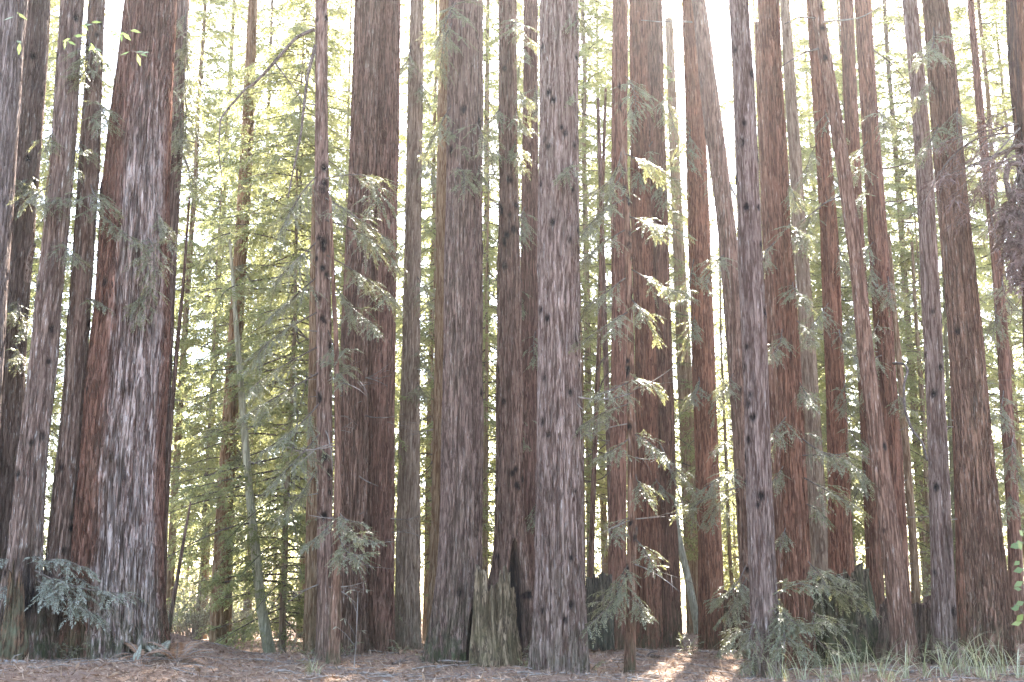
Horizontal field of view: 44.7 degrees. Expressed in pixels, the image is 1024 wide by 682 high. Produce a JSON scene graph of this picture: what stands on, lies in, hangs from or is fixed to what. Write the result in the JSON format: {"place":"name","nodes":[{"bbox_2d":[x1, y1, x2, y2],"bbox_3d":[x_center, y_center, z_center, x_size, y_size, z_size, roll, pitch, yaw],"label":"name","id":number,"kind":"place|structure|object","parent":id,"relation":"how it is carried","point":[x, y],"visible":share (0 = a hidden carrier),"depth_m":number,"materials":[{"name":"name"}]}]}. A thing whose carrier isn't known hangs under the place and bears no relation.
{"place":"outdoors","nodes":[
{"label":"outdoors","id":0,"kind":"place"},
{"bbox_2d":[5,0,147,64],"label":"bay sprig","id":1,"kind":"object","parent":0,"point":[84,26],"visible":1,"depth_m":10.92,"materials":[{"name":"green plant"}]},
{"bbox_2d":[0,620,1023,681],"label":"ground","id":2,"kind":"structure","parent":0,"point":[177,638],"depth_m":25.52,"materials":[{"name":"brown plant"}]},
{"bbox_2d":[0,0,27,420],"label":"redwood tree","id":3,"kind":"object","parent":2,"relation":"on","point":[11,63],"visible":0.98,"depth_m":29.60,"materials":[{"name":"grey plant"}]},
{"bbox_2d":[0,557,28,659],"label":"broken snag","id":4,"kind":"object","parent":2,"relation":"on","point":[14,639],"visible":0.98,"depth_m":25.79,"materials":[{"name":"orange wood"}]},
{"bbox_2d":[0,0,50,582],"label":"redwood tree","id":5,"kind":"object","parent":2,"relation":"on","point":[34,79],"visible":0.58,"depth_m":30.48,"materials":[{"name":"brown plant"}]},
{"bbox_2d":[25,0,90,554],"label":"hemlock tree","id":6,"kind":"object","parent":2,"relation":"on","point":[45,167],"visible":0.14,"depth_m":43.76,"materials":[{"name":"green plant"}]},
{"bbox_2d":[25,0,105,501],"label":"conifer tree","id":7,"kind":"object","parent":2,"relation":"on","point":[47,103],"visible":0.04,"depth_m":50.36,"materials":[{"name":"green plant"}]},
{"bbox_2d":[26,83,112,560],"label":"hemlock tree","id":8,"kind":"object","parent":2,"relation":"on","point":[61,361],"visible":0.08,"depth_m":45.30,"materials":[{"name":"green plant"}]},
{"bbox_2d":[0,0,147,660],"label":"redwood tree","id":9,"kind":"object","parent":2,"relation":"on","point":[26,538],"visible":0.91,"depth_m":27.73,"materials":[{"name":"brown plant"}]},
{"bbox_2d":[25,0,122,481],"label":"conifer tree","id":10,"kind":"object","parent":2,"relation":"on","point":[109,20],"visible":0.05,"depth_m":53.34,"materials":[{"name":"green plant"}]},
{"bbox_2d":[36,0,154,657],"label":"redwood tree","id":11,"kind":"object","parent":2,"relation":"on","point":[87,201],"visible":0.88,"depth_m":28.58,"materials":[{"name":"brown plant"}]},
{"bbox_2d":[58,0,181,660],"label":"redwood tree","id":12,"kind":"object","parent":2,"relation":"on","point":[118,539],"visible":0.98,"depth_m":28.07,"materials":[{"name":"grey plant"}]},
{"bbox_2d":[129,641,224,664],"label":"fallen branches","id":13,"kind":"object","parent":2,"relation":"on","point":[180,651],"visible":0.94,"depth_m":25.36,"materials":[{"name":"brown wood"}]},
{"bbox_2d":[168,502,190,632],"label":"dead sapling","id":14,"kind":"object","parent":2,"relation":"on","point":[171,610],"visible":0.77,"depth_m":30.93,"materials":[{"name":"brown plant"}]},
{"bbox_2d":[164,196,211,589],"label":"sapling","id":15,"kind":"object","parent":2,"relation":"on","point":[171,416],"visible":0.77,"depth_m":33.39,"materials":[{"name":"brown plant"}]},
{"bbox_2d":[165,0,216,483],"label":"redwood tree","id":16,"kind":"object","parent":2,"relation":"on","point":[179,131],"visible":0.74,"depth_m":34.78,"materials":[{"name":"brown plant"}]},
{"bbox_2d":[168,466,213,628],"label":"conifer tree","id":17,"kind":"object","parent":2,"relation":"on","point":[188,570],"visible":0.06,"depth_m":81.88,"materials":[{"name":"green plant"}]},
{"bbox_2d":[168,1,221,533],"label":"conifer tree","id":18,"kind":"object","parent":2,"relation":"on","point":[188,125],"visible":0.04,"depth_m":59.62,"materials":[{"name":"green plant"}]},
{"bbox_2d":[172,573,234,638],"bbox_3d":[-10.895,9.196,42.635,2.754,2.578,2.715,-6,-14,25],"label":"shrub","id":19,"kind":"object","parent":2,"relation":"on","point":[186,615],"visible":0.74,"depth_m":42.38,"materials":[{"name":"green plant"}]},
{"bbox_2d":[166,0,271,632],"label":"conifer tree","id":20,"kind":"object","parent":2,"relation":"on","point":[192,258],"visible":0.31,"depth_m":50.51,"materials":[{"name":"green plant"}]},
{"bbox_2d":[167,90,270,637],"bbox_3d":[-11.134,0.710,45.989,4.458,21.500,4.460,9,-16,-35],"label":"hemlock tree","id":21,"kind":"object","parent":2,"relation":"on","point":[200,274],"visible":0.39,"depth_m":46.01,"materials":[{"name":"green plant"}]},
{"bbox_2d":[177,0,264,645],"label":"redwood tree","id":22,"kind":"object","parent":2,"relation":"on","point":[220,616],"visible":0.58,"depth_m":37.36,"materials":[{"name":"beige plant"}]},
{"bbox_2d":[170,126,306,643],"bbox_3d":[-9.661,1.442,43.545,5.582,19.500,5.292,5,-14,-22],"label":"hemlock tree","id":23,"kind":"object","parent":2,"relation":"on","point":[209,459],"visible":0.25,"depth_m":43.41,"materials":[{"name":"green plant"}]},
{"bbox_2d":[170,0,306,638],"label":"conifer tree","id":24,"kind":"object","parent":2,"relation":"on","point":[232,44],"visible":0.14,"depth_m":59.14,"materials":[{"name":"green plant"}]},
{"bbox_2d":[200,239,304,653],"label":"alder tree","id":25,"kind":"object","parent":2,"relation":"on","point":[264,624],"visible":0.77,"depth_m":35.24,"materials":[{"name":"green plant"}]},
{"bbox_2d":[176,0,341,640],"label":"conifer tree","id":26,"kind":"object","parent":2,"relation":"on","point":[277,12],"visible":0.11,"depth_m":54.97,"materials":[{"name":"green plant"}]},
{"bbox_2d":[218,0,344,637],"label":"conifer tree","id":27,"kind":"object","parent":2,"relation":"on","point":[289,541],"visible":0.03,"depth_m":59.95,"materials":[{"name":"green plant"}]},
{"bbox_2d":[239,0,353,637],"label":"conifer tree","id":28,"kind":"object","parent":2,"relation":"on","point":[345,74],"visible":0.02,"depth_m":61.49,"materials":[{"name":"green plant"}]},
{"bbox_2d":[166,0,427,653],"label":"hemlock tree","id":29,"kind":"object","parent":2,"relation":"on","point":[281,544],"visible":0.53,"depth_m":36.83,"materials":[{"name":"green plant"}]},
{"bbox_2d":[302,184,316,652],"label":"redwood tree","id":30,"kind":"object","parent":2,"relation":"on","point":[310,617],"visible":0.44,"depth_m":33.19,"materials":[{"name":"beige plant"}]},
{"bbox_2d":[218,0,409,660],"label":"redwood tree","id":31,"kind":"object","parent":2,"relation":"on","point":[323,469],"visible":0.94,"depth_m":29.32,"materials":[{"name":"green plant"}]},
{"bbox_2d":[259,0,402,540],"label":"conifer tree","id":32,"kind":"object","parent":2,"relation":"on","point":[346,85],"visible":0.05,"depth_m":56.33,"materials":[{"name":"green plant"}]},
{"bbox_2d":[287,197,396,664],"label":"sapling","id":33,"kind":"object","parent":2,"relation":"on","point":[333,651],"visible":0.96,"depth_m":27.43,"materials":[{"name":"brown plant"}]},
{"bbox_2d":[297,0,418,654],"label":"redwood tree","id":34,"kind":"object","parent":2,"relation":"on","point":[355,482],"visible":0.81,"depth_m":31.94,"materials":[{"name":"brown plant"}]},
{"bbox_2d":[344,0,430,653],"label":"redwood tree","id":35,"kind":"object","parent":2,"relation":"on","point":[381,521],"visible":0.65,"depth_m":32.14,"materials":[{"name":"red plant"}]},
{"bbox_2d":[339,0,438,541],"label":"conifer tree","id":36,"kind":"object","parent":2,"relation":"on","point":[402,137],"visible":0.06,"depth_m":58.15,"materials":[{"name":"green plant"}]},
{"bbox_2d":[394,0,436,650],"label":"redwood tree","id":37,"kind":"object","parent":2,"relation":"on","point":[407,590],"visible":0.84,"depth_m":36.48,"materials":[{"name":"beige plant"}]},
{"bbox_2d":[405,0,448,636],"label":"redwood tree","id":38,"kind":"object","parent":2,"relation":"on","point":[439,277],"visible":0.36,"depth_m":33.73,"materials":[{"name":"beige plant"}]},
{"bbox_2d":[394,37,495,578],"bbox_3d":[-2.745,-0.224,44.046,4.683,22.575,4.681,12,-17,-42],"label":"hemlock tree","id":39,"kind":"object","parent":2,"relation":"on","point":[432,230],"visible":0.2,"depth_m":44.10,"materials":[{"name":"green plant"}]},
{"bbox_2d":[395,0,498,642],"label":"conifer tree","id":40,"kind":"object","parent":2,"relation":"on","point":[427,41],"visible":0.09,"depth_m":49.67,"materials":[{"name":"green plant"}]},
{"bbox_2d":[415,0,504,663],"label":"redwood tree","id":41,"kind":"object","parent":2,"relation":"on","point":[459,558],"visible":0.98,"depth_m":29.60,"materials":[{"name":"brown plant"}]},
{"bbox_2d":[420,0,538,573],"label":"hemlock tree","id":42,"kind":"object","parent":2,"relation":"on","point":[487,286],"visible":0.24,"depth_m":43.01,"materials":[{"name":"green plant"}]},
{"bbox_2d":[395,0,594,544],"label":"conifer tree","id":43,"kind":"object","parent":2,"relation":"on","point":[491,42],"visible":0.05,"depth_m":53.79,"materials":[{"name":"green plant"}]},
{"bbox_2d":[469,564,521,667],"bbox_3d":[-0.350,6.280,27.202,1.161,2.772,1.229,0,-13,0],"label":"tree stump","id":44,"kind":"object","parent":2,"relation":"on","point":[494,640],"visible":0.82,"depth_m":26.87,"materials":[{"name":"brown wood"}]},
{"bbox_2d":[482,0,538,658],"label":"redwood tree","id":45,"kind":"object","parent":2,"relation":"on","point":[510,550],"visible":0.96,"depth_m":30.68,"materials":[{"name":"brown plant"}]},
{"bbox_2d":[517,0,539,599],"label":"redwood tree","id":46,"kind":"object","parent":2,"relation":"on","point":[528,219],"visible":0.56,"depth_m":38.08,"materials":[{"name":"red plant"}]},
{"bbox_2d":[483,0,610,505],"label":"conifer tree","id":47,"kind":"object","parent":2,"relation":"on","point":[589,213],"visible":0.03,"depth_m":56.24,"materials":[{"name":"green plant"}]},
{"bbox_2d":[484,0,674,576],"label":"conifer tree","id":48,"kind":"object","parent":2,"relation":"on","point":[586,50],"visible":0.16,"depth_m":51.47,"materials":[{"name":"green plant"}]},
{"bbox_2d":[527,0,632,674],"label":"redwood tree","id":49,"kind":"object","parent":2,"relation":"on","point":[559,619],"visible":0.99,"depth_m":27.37,"materials":[{"name":"grey plant"}]},
{"bbox_2d":[583,88,610,577],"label":"sapling","id":50,"kind":"object","parent":2,"relation":"on","point":[598,385],"visible":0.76,"depth_m":38.60,"materials":[{"name":"brown plant"}]},
{"bbox_2d":[584,97,610,568],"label":"sapling","id":51,"kind":"object","parent":2,"relation":"on","point":[606,359],"visible":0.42,"depth_m":41.98,"materials":[{"name":"brown plant"}]},
{"bbox_2d":[586,571,614,650],"bbox_3d":[2.386,7.409,34.198,0.848,2.133,0.858,0,-13,0],"label":"tree stump","id":52,"kind":"object","parent":2,"relation":"on","point":[594,584],"visible":0.77,"depth_m":33.93,"materials":[{"name":"brown wood"}]},
{"bbox_2d":[578,128,626,584],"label":"hemlock tree","id":53,"kind":"object","parent":2,"relation":"on","point":[590,362],"visible":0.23,"depth_m":44.75,"materials":[{"name":"green plant"}]},
{"bbox_2d":[538,0,677,572],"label":"conifer tree","id":54,"kind":"object","parent":2,"relation":"on","point":[604,559],"visible":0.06,"depth_m":59.02,"materials":[{"name":"green plant"}]},
{"bbox_2d":[606,0,658,650],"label":"redwood tree","id":55,"kind":"object","parent":2,"relation":"on","point":[617,553],"visible":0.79,"depth_m":36.89,"materials":[{"name":"red plant"}]},
{"bbox_2d":[568,60,698,672],"bbox_3d":[2.692,0.389,27.747,3.044,14.800,2.027,0,-13,0],"label":"young redwood","id":56,"kind":"object","parent":2,"relation":"on","point":[631,597],"visible":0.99,"depth_m":27.61,"materials":[{"name":"green plant"}]},
{"bbox_2d":[580,0,690,531],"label":"conifer tree","id":57,"kind":"object","parent":2,"relation":"on","point":[610,219],"depth_m":60.74,"materials":[{"name":"green plant"}]},
{"bbox_2d":[606,0,684,649],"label":"redwood tree","id":58,"kind":"object","parent":2,"relation":"on","point":[649,592],"visible":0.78,"depth_m":38.59,"materials":[{"name":"red plant"}]},
{"bbox_2d":[579,0,728,504],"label":"conifer tree","id":59,"kind":"object","parent":2,"relation":"on","point":[680,96],"visible":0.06,"depth_m":54.94,"materials":[{"name":"green plant"}]},
{"bbox_2d":[628,0,702,647],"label":"redwood tree","id":60,"kind":"object","parent":2,"relation":"on","point":[671,600],"visible":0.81,"depth_m":39.42,"materials":[{"name":"red plant"}]},
{"bbox_2d":[605,63,735,566],"bbox_3d":[5.996,-0.014,48.167,4.906,23.650,4.904,-6,-14,23],"label":"hemlock tree","id":61,"kind":"object","parent":2,"relation":"on","point":[678,340],"visible":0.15,"depth_m":47.73,"materials":[{"name":"green plant"}]},
{"bbox_2d":[665,17,697,633],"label":"redwood tree","id":62,"kind":"object","parent":2,"relation":"on","point":[684,372],"visible":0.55,"depth_m":48.01,"materials":[{"name":"beige plant"}]},
{"bbox_2d":[676,509,697,633],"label":"alder tree","id":63,"kind":"object","parent":2,"relation":"on","point":[689,587],"visible":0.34,"depth_m":42.15,"materials":[{"name":"grey plant"}]},
{"bbox_2d":[641,0,750,659],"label":"redwood tree","id":64,"kind":"object","parent":2,"relation":"on","point":[720,178],"visible":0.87,"depth_m":34.62,"materials":[{"name":"brown plant"}]},
{"bbox_2d":[663,0,729,649],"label":"redwood tree","id":65,"kind":"object","parent":2,"relation":"on","point":[710,556],"visible":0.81,"depth_m":38.61,"materials":[{"name":"red plant"}]},
{"bbox_2d":[674,80,738,586],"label":"hemlock tree","id":66,"kind":"object","parent":2,"relation":"on","point":[727,531],"visible":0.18,"depth_m":45.39,"materials":[{"name":"green plant"}]},
{"bbox_2d":[679,247,739,599],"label":"conifer tree","id":67,"kind":"object","parent":2,"relation":"on","point":[718,305],"visible":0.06,"depth_m":75.52,"materials":[{"name":"green plant"}]},
{"bbox_2d":[681,372,739,610],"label":"conifer tree","id":68,"kind":"object","parent":2,"relation":"on","point":[726,573],"visible":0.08,"depth_m":58.30,"materials":[{"name":"green plant"}]},
{"bbox_2d":[720,589,741,650],"bbox_3d":[6.553,8.197,36.276,1.056,2.201,1.028,0,-13,0],"label":"tree stump","id":69,"kind":"object","parent":2,"relation":"on","point":[726,601],"visible":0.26,"depth_m":36.04,"materials":[{"name":"orange wood"}]},
{"bbox_2d":[755,21,784,665],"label":"redwood tree","id":70,"kind":"object","parent":2,"relation":"on","point":[773,388],"visible":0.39,"depth_m":32.24,"materials":[{"name":"brown plant"}]},
{"bbox_2d":[709,0,846,509],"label":"conifer tree","id":71,"kind":"object","parent":2,"relation":"on","point":[730,101],"visible":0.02,"depth_m":60.98,"materials":[{"name":"green plant"}]},
{"bbox_2d":[724,0,835,678],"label":"redwood tree","id":72,"kind":"object","parent":2,"relation":"on","point":[767,615],"visible":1,"depth_m":27.18,"materials":[{"name":"grey plant"}]},
{"bbox_2d":[780,0,827,574],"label":"redwood tree","id":73,"kind":"object","parent":2,"relation":"on","point":[818,537],"visible":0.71,"depth_m":43.53,"materials":[{"name":"beige plant"}]},
{"bbox_2d":[717,0,904,486],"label":"conifer tree","id":74,"kind":"object","parent":2,"relation":"on","point":[804,67],"visible":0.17,"depth_m":52.78,"materials":[{"name":"green plant"}]},
{"bbox_2d":[759,48,864,546],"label":"hemlock tree","id":75,"kind":"object","parent":2,"relation":"on","point":[816,284],"visible":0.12,"depth_m":45.38,"materials":[{"name":"green plant"}]},
{"bbox_2d":[757,0,881,669],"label":"redwood tree","id":76,"kind":"object","parent":2,"relation":"on","point":[792,479],"visible":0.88,"depth_m":29.69,"materials":[{"name":"red plant"}]},
{"bbox_2d":[780,0,861,536],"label":"conifer tree","id":77,"kind":"object","parent":2,"relation":"on","point":[797,71],"visible":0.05,"depth_m":60.90,"materials":[{"name":"green plant"}]},
{"bbox_2d":[792,0,870,576],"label":"redwood tree","id":78,"kind":"object","parent":2,"relation":"on","point":[840,550],"visible":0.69,"depth_m":39.76,"materials":[{"name":"red plant"}]},
{"bbox_2d":[812,562,878,665],"bbox_3d":[8.088,7.112,30.686,2.410,3.246,2.463,0,-13,0],"label":"tree stump","id":79,"kind":"object","parent":2,"relation":"on","point":[867,625],"visible":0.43,"depth_m":30.05,"materials":[{"name":"brown wood"}]},
{"bbox_2d":[780,0,921,667],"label":"redwood tree","id":80,"kind":"object","parent":2,"relation":"on","point":[901,621],"visible":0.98,"depth_m":28.82,"materials":[{"name":"brown plant"}]},
{"bbox_2d":[800,62,905,569],"bbox_3d":[12.640,0.025,48.226,4.904,23.650,4.906,0,-13,2],"label":"hemlock tree","id":81,"kind":"object","parent":2,"relation":"on","point":[819,355],"visible":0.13,"depth_m":48.40,"materials":[{"name":"green plant"}]},
{"bbox_2d":[795,0,944,538],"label":"conifer tree","id":82,"kind":"object","parent":2,"relation":"on","point":[840,92],"visible":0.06,"depth_m":52.52,"materials":[{"name":"green plant"}]},
{"bbox_2d":[827,0,928,603],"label":"redwood tree","id":83,"kind":"object","parent":2,"relation":"on","point":[880,283],"visible":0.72,"depth_m":34.04,"materials":[{"name":"red plant"}]},
{"bbox_2d":[838,0,920,616],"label":"redwood tree","id":84,"kind":"object","parent":2,"relation":"on","point":[873,557],"visible":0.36,"depth_m":41.52,"materials":[{"name":"red plant"}]},
{"bbox_2d":[826,75,951,571],"bbox_3d":[13.480,0.345,44.978,4.460,21.500,4.458,1,-13,-5],"label":"hemlock tree","id":85,"kind":"object","parent":2,"relation":"on","point":[906,352],"visible":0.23,"depth_m":44.89,"materials":[{"name":"green plant"}]},
{"bbox_2d":[800,0,987,481],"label":"conifer tree","id":86,"kind":"object","parent":2,"relation":"on","point":[892,51],"visible":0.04,"depth_m":60.52,"materials":[{"name":"green plant"}]},
{"bbox_2d":[875,595,930,663],"bbox_3d":[9.382,7.018,29.526,1.507,1.944,1.511,0,-13,0],"label":"tree stump","id":87,"kind":"object","parent":2,"relation":"on","point":[922,616],"visible":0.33,"depth_m":29.20,"materials":[{"name":"brown wood"}]},
{"bbox_2d":[887,234,929,603],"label":"sapling","id":88,"kind":"object","parent":2,"relation":"on","point":[914,561],"visible":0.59,"depth_m":39.95,"materials":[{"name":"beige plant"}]},
{"bbox_2d":[815,0,1022,596],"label":"conifer tree","id":89,"kind":"object","parent":2,"relation":"on","point":[898,19],"visible":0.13,"depth_m":51.35,"materials":[{"name":"green plant"}]},
{"bbox_2d":[911,242,930,594],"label":"sapling","id":90,"kind":"object","parent":2,"relation":"on","point":[923,418],"visible":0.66,"depth_m":45.59,"materials":[{"name":"beige plant"}]},
{"bbox_2d":[902,0,959,665],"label":"redwood tree","id":91,"kind":"object","parent":2,"relation":"on","point":[943,610],"visible":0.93,"depth_m":29.31,"materials":[{"name":"grey plant"}]},
{"bbox_2d":[859,55,1003,560],"bbox_3d":[15.942,-0.018,48.214,4.906,23.650,4.904,5,-13,-20],"label":"hemlock tree","id":92,"kind":"object","parent":2,"relation":"on","point":[902,171],"visible":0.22,"depth_m":49.14,"materials":[{"name":"green plant"}]},
{"bbox_2d":[942,270,955,590],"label":"sapling","id":93,"kind":"object","parent":2,"relation":"on","point":[948,414],"visible":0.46,"depth_m":42.39,"materials":[{"name":"brown plant"}]},
{"bbox_2d":[893,0,1023,493],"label":"conifer tree","id":94,"kind":"object","parent":2,"relation":"on","point":[966,26],"visible":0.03,"depth_m":60.20,"materials":[{"name":"green plant"}]},
{"bbox_2d":[894,0,1023,363],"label":"dead tree","id":95,"kind":"object","parent":2,"relation":"on","point":[1009,224],"visible":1,"depth_m":28.12,"materials":[{"name":"grey plant"}]},
{"bbox_2d":[903,0,1018,666],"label":"redwood tree","id":96,"kind":"object","parent":2,"relation":"on","point":[988,602],"visible":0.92,"depth_m":28.21,"materials":[{"name":"brown plant"}]},
{"bbox_2d":[919,371,1002,647],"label":"redwood tree","id":97,"kind":"object","parent":2,"relation":"on","point":[961,602],"visible":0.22,"depth_m":33.40,"materials":[{"name":"red plant"}]},
{"bbox_2d":[904,36,1023,571],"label":"hemlock tree","id":98,"kind":"object","parent":2,"relation":"on","point":[976,229],"visible":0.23,"depth_m":42.07,"materials":[{"name":"green plant"}]},
{"bbox_2d":[906,0,1023,563],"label":"conifer tree","id":99,"kind":"object","parent":2,"relation":"on","point":[982,26],"visible":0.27,"depth_m":50.89,"materials":[{"name":"green plant"}]},
{"bbox_2d":[961,0,1023,506],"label":"conifer tree","id":100,"kind":"object","parent":2,"relation":"on","point":[1020,347],"visible":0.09,"depth_m":57.41,"materials":[{"name":"green plant"}]},
{"bbox_2d":[967,0,1023,644],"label":"redwood tree","id":101,"kind":"object","parent":2,"relation":"on","point":[1010,476],"visible":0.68,"depth_m":37.28,"materials":[{"name":"red plant"}]},
{"bbox_2d":[1010,530,1023,625],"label":"maple sprig","id":102,"kind":"object","parent":2,"relation":"on","point":[1017,544],"visible":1,"depth_m":19.60,"materials":[{"name":"green plant"}]},
{"bbox_2d":[26,0,1023,619],"label":"sky","id":103,"kind":"structure","parent":0,"point":[719,18],"materials":[{"name":"white"}]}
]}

